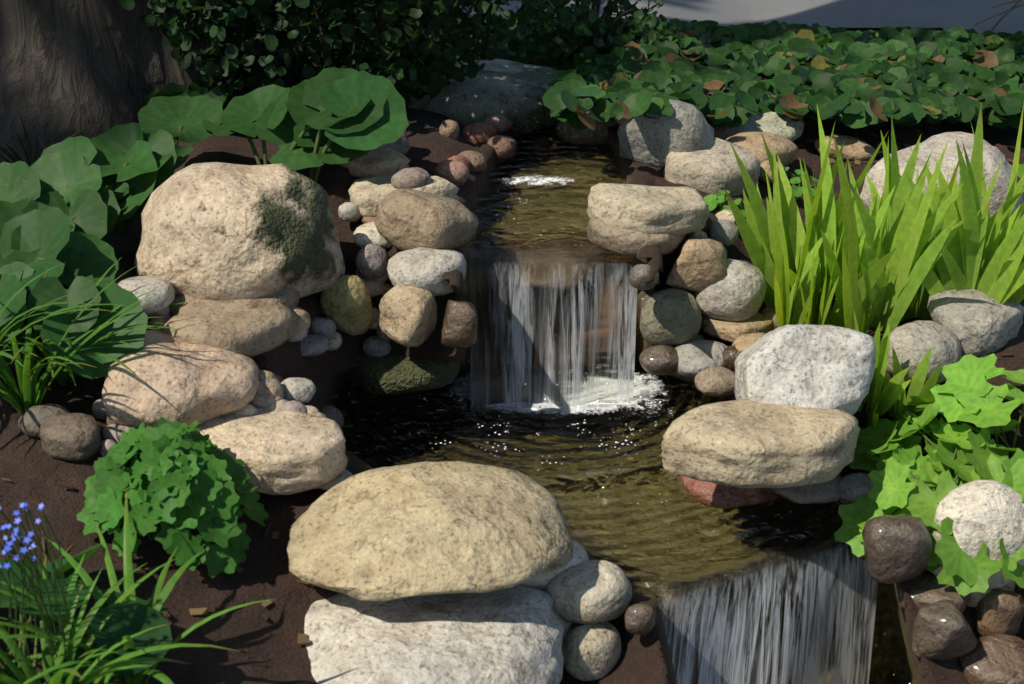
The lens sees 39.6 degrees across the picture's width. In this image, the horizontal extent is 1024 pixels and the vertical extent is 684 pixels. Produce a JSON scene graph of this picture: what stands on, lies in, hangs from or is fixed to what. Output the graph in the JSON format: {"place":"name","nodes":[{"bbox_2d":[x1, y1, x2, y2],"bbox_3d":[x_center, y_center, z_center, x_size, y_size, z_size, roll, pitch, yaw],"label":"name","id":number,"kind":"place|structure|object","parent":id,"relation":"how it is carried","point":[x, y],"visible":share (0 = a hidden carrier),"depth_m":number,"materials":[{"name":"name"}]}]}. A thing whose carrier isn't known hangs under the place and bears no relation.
{"place":"outdoors","nodes":[
{"label":"outdoors","id":0,"kind":"place"},
{"bbox_2d":[0,17,1023,683],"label":"terrain","id":1,"kind":"structure","parent":0,"point":[270,651],"depth_m":2.59,"materials":[{"name":"soil"}]},
{"bbox_2d":[0,502,69,668],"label":"forget me not","id":2,"kind":"object","parent":1,"relation":"on","point":[37,576],"depth_m":1.99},
{"bbox_2d":[0,111,75,165],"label":"grass plant","id":3,"kind":"object","parent":1,"relation":"on","point":[30,151],"visible":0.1,"depth_m":3.31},
{"bbox_2d":[18,404,70,436],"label":"rock","id":4,"kind":"object","parent":1,"relation":"on","point":[32,419],"visible":0.74,"depth_m":2.56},
{"bbox_2d":[39,413,100,460],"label":"rock","id":5,"kind":"object","parent":1,"relation":"on","point":[71,436],"visible":1,"depth_m":2.51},
{"bbox_2d":[0,544,171,683],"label":"leafy plant","id":6,"kind":"object","parent":1,"relation":"on","point":[128,618],"depth_m":2.09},
{"bbox_2d":[0,257,185,415],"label":"grass plant","id":7,"kind":"object","parent":1,"relation":"on","point":[28,371],"visible":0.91,"depth_m":2.59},
{"bbox_2d":[92,399,106,420],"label":"rock","id":8,"kind":"object","parent":1,"relation":"on","point":[98,411],"visible":0.53,"depth_m":2.61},
{"bbox_2d":[99,439,116,456],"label":"rock","id":9,"kind":"object","parent":1,"relation":"on","point":[106,444],"visible":0.54,"depth_m":2.54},
{"bbox_2d":[103,424,131,443],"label":"rock","id":10,"kind":"object","parent":1,"relation":"on","point":[113,432],"visible":0.56,"depth_m":2.58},
{"bbox_2d":[0,489,273,683],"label":"daylily","id":11,"kind":"object","parent":1,"relation":"on","point":[79,629],"visible":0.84,"depth_m":2.05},
{"bbox_2d":[116,275,174,314],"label":"rock","id":12,"kind":"object","parent":1,"relation":"on","point":[136,286],"visible":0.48,"depth_m":2.74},
{"bbox_2d":[0,0,300,164],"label":"tree","id":13,"kind":"object","parent":1,"relation":"on","point":[90,69],"visible":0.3,"depth_m":3.46,"materials":[{"name":"brown plant"}]},
{"bbox_2d":[148,316,166,330],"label":"rock","id":14,"kind":"object","parent":1,"relation":"on","point":[160,321],"visible":0.42,"depth_m":2.76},
{"bbox_2d":[148,306,169,318],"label":"rock","id":15,"kind":"object","parent":1,"relation":"on","point":[164,313],"visible":0.27,"depth_m":2.77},
{"bbox_2d":[76,416,268,577],"bbox_3d":[-0.580,0.239,2.416,0.305,0.210,0.309,0,28,0],"label":"plant","id":16,"kind":"object","parent":1,"relation":"on","point":[202,486],"depth_m":2.35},
{"bbox_2d":[102,330,259,428],"bbox_3d":[-0.615,0.077,2.657,0.291,0.157,0.247,0,28,0],"label":"rock","id":17,"kind":"object","parent":1,"relation":"on","point":[186,383],"visible":0.8,"depth_m":2.58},
{"bbox_2d":[0,67,408,378],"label":"ligularia","id":18,"kind":"object","parent":1,"relation":"on","point":[50,216],"depth_m":2.97,"materials":[{"name":"plant"}]},
{"bbox_2d":[163,303,299,357],"bbox_3d":[-0.560,-0.025,2.763,0.233,0.077,0.203,14,31,25],"label":"rock","id":19,"kind":"object","parent":1,"relation":"on","point":[250,333],"visible":0.76,"depth_m":2.71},
{"bbox_2d":[169,288,299,316],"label":"rock","id":20,"kind":"object","parent":1,"relation":"on","point":[194,307],"visible":0.34,"depth_m":2.77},
{"bbox_2d":[134,162,344,299],"bbox_3d":[-0.555,-0.226,2.894,0.420,0.274,0.358,0,28,0],"label":"rock","id":21,"kind":"object","parent":1,"relation":"on","point":[217,231],"visible":0.9,"depth_m":2.78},
{"bbox_2d":[232,404,257,415],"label":"rock","id":22,"kind":"object","parent":1,"relation":"on","point":[247,409],"visible":0.4,"depth_m":2.63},
{"bbox_2d":[248,393,283,407],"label":"rock","id":23,"kind":"object","parent":1,"relation":"on","point":[261,401],"visible":0.46,"depth_m":2.66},
{"bbox_2d":[256,378,282,396],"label":"rock","id":24,"kind":"object","parent":1,"relation":"on","point":[271,387],"visible":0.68,"depth_m":2.67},
{"bbox_2d":[196,407,347,494],"bbox_3d":[-0.451,0.191,2.609,0.302,0.099,0.199,0,28,0],"label":"rock","id":25,"kind":"object","parent":1,"relation":"on","point":[282,452],"visible":0.76,"depth_m":2.55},
{"bbox_2d":[265,399,287,409],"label":"rock","id":26,"kind":"object","parent":1,"relation":"on","point":[278,405],"visible":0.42,"depth_m":2.66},
{"bbox_2d":[283,400,307,413],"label":"rock","id":27,"kind":"object","parent":1,"relation":"on","point":[293,405],"visible":0.32,"depth_m":2.66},
{"bbox_2d":[288,322,307,341],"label":"rock","id":28,"kind":"object","parent":1,"relation":"on","point":[301,336],"visible":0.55,"depth_m":2.80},
{"bbox_2d":[281,377,315,403],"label":"rock","id":29,"kind":"object","parent":1,"relation":"on","point":[301,390],"visible":0.79,"depth_m":2.71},
{"bbox_2d":[290,307,310,333],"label":"rock","id":30,"kind":"object","parent":1,"relation":"on","point":[304,317],"visible":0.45,"depth_m":2.81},
{"bbox_2d":[300,334,329,355],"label":"rock","id":31,"kind":"object","parent":1,"relation":"on","point":[313,345],"visible":0.72,"depth_m":2.84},
{"bbox_2d":[120,0,528,107],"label":"shrub","id":32,"kind":"object","parent":1,"relation":"on","point":[442,24],"depth_m":3.47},
{"bbox_2d":[323,405,343,428],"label":"rock","id":33,"kind":"object","parent":1,"relation":"on","point":[331,412],"visible":0.41,"depth_m":2.97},
{"bbox_2d":[327,332,341,350],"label":"rock","id":34,"kind":"object","parent":1,"relation":"on","point":[335,341],"visible":0.38,"depth_m":2.93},
{"bbox_2d":[312,317,335,339],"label":"rock","id":35,"kind":"object","parent":34,"relation":"on","point":[325,327],"visible":0.73,"depth_m":2.90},
{"bbox_2d":[319,469,352,489],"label":"rock","id":36,"kind":"object","parent":1,"relation":"on","point":[345,474],"visible":0.23,"depth_m":2.59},
{"bbox_2d":[320,275,372,335],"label":"rock","id":37,"kind":"object","parent":1,"relation":"on","point":[345,304],"visible":0.92,"depth_m":2.92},
{"bbox_2d":[338,202,360,221],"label":"rock","id":38,"kind":"object","parent":1,"relation":"on","point":[348,212],"visible":1,"depth_m":3.07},
{"bbox_2d":[353,221,391,248],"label":"rock","id":39,"kind":"object","parent":1,"relation":"on","point":[365,234],"visible":0.56,"depth_m":3.01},
{"bbox_2d":[336,146,409,177],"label":"rock","id":40,"kind":"object","parent":1,"relation":"on","point":[382,161],"visible":0.6,"depth_m":3.16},
{"bbox_2d":[363,280,384,296],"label":"rock","id":41,"kind":"object","parent":1,"relation":"on","point":[375,288],"visible":0.59,"depth_m":3.00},
{"bbox_2d":[376,272,388,281],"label":"rock","id":42,"kind":"object","parent":1,"relation":"on","point":[385,277],"visible":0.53,"depth_m":3.00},
{"bbox_2d":[355,244,389,279],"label":"rock","id":43,"kind":"object","parent":42,"relation":"on","point":[371,261],"visible":0.94,"depth_m":2.97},
{"bbox_2d":[379,128,409,154],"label":"rock","id":44,"kind":"object","parent":1,"relation":"on","point":[401,145],"visible":0.09,"depth_m":3.28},
{"bbox_2d":[348,175,459,216],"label":"rock","id":45,"kind":"object","parent":1,"relation":"on","point":[367,195],"visible":0.47,"depth_m":3.08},
{"bbox_2d":[391,167,430,188],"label":"rock","id":46,"kind":"object","parent":45,"relation":"on","point":[413,177],"visible":0.92,"depth_m":3.06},
{"bbox_2d":[349,352,459,394],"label":"rock","id":47,"kind":"object","parent":1,"relation":"on","point":[390,373],"visible":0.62,"depth_m":2.98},
{"bbox_2d":[363,336,390,356],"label":"rock","id":48,"kind":"object","parent":47,"relation":"on","point":[376,346],"visible":0.93,"depth_m":3.02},
{"bbox_2d":[370,307,379,328],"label":"rock","id":49,"kind":"object","parent":48,"relation":"on","point":[375,319],"visible":0.47,"depth_m":3.01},
{"bbox_2d":[379,285,436,346],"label":"rock","id":50,"kind":"object","parent":1,"relation":"on","point":[408,316],"visible":0.97,"depth_m":2.88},
{"bbox_2d":[374,188,478,250],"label":"rock","id":51,"kind":"object","parent":1,"relation":"on","point":[405,219],"visible":0.96,"depth_m":2.93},
{"bbox_2d":[387,247,466,295],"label":"rock","id":52,"kind":"object","parent":1,"relation":"on","point":[423,268],"visible":0.81,"depth_m":2.88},
{"bbox_2d":[304,584,563,683],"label":"rock","id":53,"kind":"object","parent":1,"relation":"on","point":[513,635],"visible":0.73,"depth_m":2.33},
{"bbox_2d":[287,461,573,600],"bbox_3d":[-0.141,0.318,2.454,0.496,0.142,0.370,0,28,0],"label":"rock","id":54,"kind":"object","parent":53,"relation":"on","point":[400,531],"visible":1,"depth_m":2.38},
{"bbox_2d":[439,119,459,138],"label":"rock","id":55,"kind":"object","parent":1,"relation":"on","point":[449,128],"visible":0.92,"depth_m":3.46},
{"bbox_2d":[434,160,468,185],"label":"rock","id":56,"kind":"object","parent":1,"relation":"on","point":[455,172],"visible":0.83,"depth_m":3.21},
{"bbox_2d":[447,155,469,168],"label":"rock","id":57,"kind":"object","parent":1,"relation":"on","point":[464,160],"visible":0.44,"depth_m":3.29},
{"bbox_2d":[441,300,477,347],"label":"rock","id":58,"kind":"object","parent":1,"relation":"on","point":[460,322],"visible":1,"depth_m":2.85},
{"bbox_2d":[458,150,486,173],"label":"rock","id":59,"kind":"object","parent":1,"relation":"on","point":[478,162],"visible":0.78,"depth_m":3.32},
{"bbox_2d":[462,122,497,142],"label":"rock","id":60,"kind":"object","parent":1,"relation":"on","point":[478,132],"visible":0.65,"depth_m":3.53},
{"bbox_2d":[403,59,559,138],"bbox_3d":[-0.098,-0.637,3.841,0.571,0.198,0.455,0,28,0],"label":"rock","id":61,"kind":"object","parent":1,"relation":"on","point":[513,92],"visible":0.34,"depth_m":3.67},
{"bbox_2d":[482,113,507,132],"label":"rock","id":62,"kind":"object","parent":1,"relation":"on","point":[499,122],"visible":0.65,"depth_m":3.58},
{"bbox_2d":[487,135,516,159],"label":"rock","id":63,"kind":"object","parent":1,"relation":"on","point":[505,147],"visible":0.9,"depth_m":3.51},
{"bbox_2d":[0,118,1023,683],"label":"litter","id":64,"kind":"object","parent":1,"relation":"on","point":[302,638],"visible":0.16,"depth_m":2.84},
{"bbox_2d":[531,135,556,141],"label":"rock","id":65,"kind":"object","parent":1,"relation":"on","point":[544,138],"visible":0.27,"depth_m":3.69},
{"bbox_2d":[467,125,623,258],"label":"water","id":66,"kind":"structure","parent":1,"relation":"on","point":[556,212],"depth_m":3.35,"materials":[{"name":"brown liquid"}]},
{"bbox_2d":[521,539,588,590],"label":"rock","id":67,"kind":"object","parent":1,"relation":"on","point":[542,580],"visible":0.22,"depth_m":2.49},
{"bbox_2d":[562,620,574,664],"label":"rock","id":68,"kind":"object","parent":1,"relation":"on","point":[568,626],"visible":0.02,"depth_m":2.49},
{"bbox_2d":[555,121,608,144],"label":"rock","id":69,"kind":"object","parent":1,"relation":"on","point":[569,133],"visible":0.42,"depth_m":3.65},
{"bbox_2d":[143,7,1023,129],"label":"ivy","id":70,"kind":"object","parent":1,"relation":"on","point":[715,73],"visible":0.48,"depth_m":3.93,"materials":[{"name":"green plant"}]},
{"bbox_2d":[330,369,845,597],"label":"water pools","id":71,"kind":"object","parent":1,"relation":"on","point":[590,485],"visible":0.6,"depth_m":2.94,"materials":[{"name":"brown"}]},
{"bbox_2d":[469,249,637,408],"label":"waterfall","id":72,"kind":"object","parent":71,"relation":"on","point":[556,325],"visible":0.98,"depth_m":3.07,"materials":[{"name":"white"}]},
{"bbox_2d":[383,176,765,550],"bbox_3d":[0.178,0.007,3.070,1.074,0.366,1.110,0,28,0],"label":"foam","id":73,"kind":"object","parent":71,"relation":"on","point":[639,388],"visible":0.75,"depth_m":3.15,"materials":[{"name":"white"}]},
{"bbox_2d":[544,560,632,624],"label":"rock","id":74,"kind":"object","parent":1,"relation":"on","point":[591,592],"visible":0.91,"depth_m":2.46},
{"bbox_2d":[507,0,672,65],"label":"shrub","id":75,"kind":"object","parent":1,"relation":"on","point":[566,14],"depth_m":4.24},
{"bbox_2d":[562,622,621,680],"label":"rock","id":76,"kind":"object","parent":1,"relation":"on","point":[591,652],"visible":0.86,"depth_m":2.47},
{"bbox_2d":[587,217,685,256],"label":"rock","id":77,"kind":"object","parent":1,"relation":"on","point":[615,239],"visible":0.59,"depth_m":3.00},
{"bbox_2d":[625,604,654,634],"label":"rock","id":78,"kind":"object","parent":1,"relation":"on","point":[639,619],"visible":1,"depth_m":2.43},
{"bbox_2d":[629,264,658,289],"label":"rock","id":79,"kind":"object","parent":1,"relation":"on","point":[638,276],"visible":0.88,"depth_m":2.91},
{"bbox_2d":[637,289,656,324],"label":"rock","id":80,"kind":"object","parent":1,"relation":"on","point":[643,296],"visible":0.36,"depth_m":3.07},
{"bbox_2d":[586,183,709,234],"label":"rock","id":81,"kind":"object","parent":1,"relation":"on","point":[647,209],"visible":0.98,"depth_m":3.01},
{"bbox_2d":[639,345,678,374],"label":"rock","id":82,"kind":"object","parent":1,"relation":"on","point":[659,359],"visible":0.98,"depth_m":3.01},
{"bbox_2d":[617,99,714,167],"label":"rock","id":83,"kind":"object","parent":1,"relation":"on","point":[655,141],"visible":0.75,"depth_m":3.37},
{"bbox_2d":[640,288,701,345],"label":"rock","id":84,"kind":"object","parent":1,"relation":"on","point":[671,316],"visible":1,"depth_m":3.01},
{"bbox_2d":[673,339,727,376],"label":"rock","id":85,"kind":"object","parent":1,"relation":"on","point":[696,356],"visible":0.76,"depth_m":3.00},
{"bbox_2d":[664,138,760,196],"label":"rock","id":86,"kind":"object","parent":1,"relation":"on","point":[714,169],"visible":0.78,"depth_m":3.33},
{"bbox_2d":[695,366,734,396],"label":"rock","id":87,"kind":"object","parent":1,"relation":"on","point":[716,381],"visible":0.91,"depth_m":2.94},
{"bbox_2d":[708,219,738,245],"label":"rock","id":88,"kind":"object","parent":1,"relation":"on","point":[725,232],"visible":0.87,"depth_m":3.14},
{"bbox_2d":[713,125,733,139],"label":"rock","id":89,"kind":"object","parent":1,"relation":"on","point":[723,132],"visible":0.3,"depth_m":3.60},
{"bbox_2d":[715,210,736,224],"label":"rock","id":90,"kind":"object","parent":1,"relation":"on","point":[725,215],"visible":0.41,"depth_m":3.22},
{"bbox_2d":[703,190,750,218],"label":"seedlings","id":91,"kind":"object","parent":1,"relation":"on","point":[712,201],"depth_m":3.25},
{"bbox_2d":[679,475,779,508],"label":"rock","id":92,"kind":"object","parent":1,"relation":"on","point":[710,494],"visible":0.21,"depth_m":2.76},
{"bbox_2d":[722,345,739,370],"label":"rock","id":93,"kind":"object","parent":1,"relation":"on","point":[730,354],"visible":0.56,"depth_m":2.99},
{"bbox_2d":[701,312,773,342],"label":"rock","id":94,"kind":"object","parent":1,"relation":"on","point":[729,331],"visible":0.61,"depth_m":3.08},
{"bbox_2d":[692,259,766,321],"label":"rock","id":95,"kind":"object","parent":94,"relation":"on","point":[736,293],"visible":0.76,"depth_m":3.05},
{"bbox_2d":[666,237,727,291],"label":"rock","id":96,"kind":"object","parent":95,"relation":"on","point":[700,264],"visible":0.98,"depth_m":3.03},
{"bbox_2d":[732,333,764,352],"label":"rock","id":97,"kind":"object","parent":1,"relation":"on","point":[742,343],"visible":0.33,"depth_m":3.00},
{"bbox_2d":[707,105,803,140],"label":"rock","id":98,"kind":"object","parent":1,"relation":"on","point":[786,126],"visible":0.2,"depth_m":3.67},
{"bbox_2d":[661,399,859,487],"bbox_3d":[0.457,0.182,2.620,0.371,0.114,0.208,0,28,0],"label":"rock","id":99,"kind":"object","parent":1,"relation":"on","point":[744,443],"visible":0.97,"depth_m":2.56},
{"bbox_2d":[734,324,875,414],"bbox_3d":[0.557,0.089,2.729,0.256,0.263,0.236,0,28,0],"label":"rock","id":100,"kind":"object","parent":99,"relation":"on","point":[830,367],"visible":0.77,"depth_m":2.65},
{"bbox_2d":[725,131,797,165],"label":"rock","id":101,"kind":"object","parent":1,"relation":"on","point":[786,150],"visible":0.62,"depth_m":3.50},
{"bbox_2d":[657,526,877,683],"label":"waterfall","id":102,"kind":"object","parent":1,"relation":"on","point":[775,614],"visible":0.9,"depth_m":2.71,"materials":[{"name":"white"}]},
{"bbox_2d":[762,310,777,330],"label":"rock","id":103,"kind":"object","parent":1,"relation":"on","point":[771,315],"visible":0.39,"depth_m":3.11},
{"bbox_2d":[759,160,785,182],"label":"rock","id":104,"kind":"object","parent":1,"relation":"on","point":[762,176],"visible":0.46,"depth_m":3.42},
{"bbox_2d":[785,167,820,200],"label":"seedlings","id":105,"kind":"object","parent":1,"relation":"on","point":[797,192],"depth_m":3.45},
{"bbox_2d":[771,474,842,503],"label":"rock","id":106,"kind":"object","parent":1,"relation":"on","point":[827,492],"visible":0.53,"depth_m":2.73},
{"bbox_2d":[814,135,875,160],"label":"rock","id":107,"kind":"object","parent":1,"relation":"on","point":[854,149],"visible":0.77,"depth_m":3.63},
{"bbox_2d":[838,472,872,503],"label":"rock","id":108,"kind":"object","parent":1,"relation":"on","point":[853,487],"visible":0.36,"depth_m":2.72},
{"bbox_2d":[723,102,1023,428],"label":"iris","id":109,"kind":"object","parent":1,"relation":"on","point":[893,257],"visible":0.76,"depth_m":2.94,"materials":[{"name":"plant"}]},
{"bbox_2d":[862,513,931,583],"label":"rock","id":110,"kind":"object","parent":1,"relation":"on","point":[898,548],"visible":1,"depth_m":2.54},
{"bbox_2d":[886,320,961,383],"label":"rock","id":111,"kind":"object","parent":1,"relation":"on","point":[912,343],"visible":0.66,"depth_m":2.86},
{"bbox_2d":[834,353,1023,595],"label":"ladys mantle","id":112,"kind":"object","parent":1,"relation":"on","point":[966,392],"depth_m":2.69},
{"bbox_2d":[898,573,970,612],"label":"rock","id":113,"kind":"object","parent":1,"relation":"on","point":[928,589],"visible":0.55,"depth_m":2.59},
{"bbox_2d":[860,132,1023,216],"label":"rock","id":114,"kind":"object","parent":1,"relation":"on","point":[993,156],"visible":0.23,"depth_m":3.22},
{"bbox_2d":[911,599,976,659],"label":"rock","id":115,"kind":"object","parent":1,"relation":"on","point":[941,630],"visible":1,"depth_m":2.52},
{"bbox_2d":[927,289,1023,357],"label":"rock","id":116,"kind":"object","parent":1,"relation":"on","point":[977,322],"visible":0.87,"depth_m":2.92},
{"bbox_2d":[967,581,1014,606],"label":"rock","id":117,"kind":"object","parent":1,"relation":"on","point":[975,598],"visible":0.18,"depth_m":2.62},
{"bbox_2d":[932,480,1023,588],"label":"rock","id":118,"kind":"object","parent":117,"relation":"on","point":[990,513],"visible":0.69,"depth_m":2.56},
{"bbox_2d":[958,634,1023,683],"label":"rock","id":119,"kind":"object","parent":1,"relation":"on","point":[995,659],"visible":0.75,"depth_m":2.56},
{"bbox_2d":[973,588,1023,636],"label":"rock","id":120,"kind":"object","parent":1,"relation":"on","point":[997,611],"visible":0.88,"depth_m":2.60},
{"bbox_2d":[974,0,1023,32],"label":"twigs","id":121,"kind":"object","parent":1,"relation":"on","point":[1007,12],"visible":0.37,"depth_m":5.26,"materials":[{"name":"brown"}]},
{"bbox_2d":[277,0,1023,33],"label":"road","id":122,"kind":"structure","parent":0,"point":[949,14],"depth_m":5.41,"materials":[{"name":"asphalt"}]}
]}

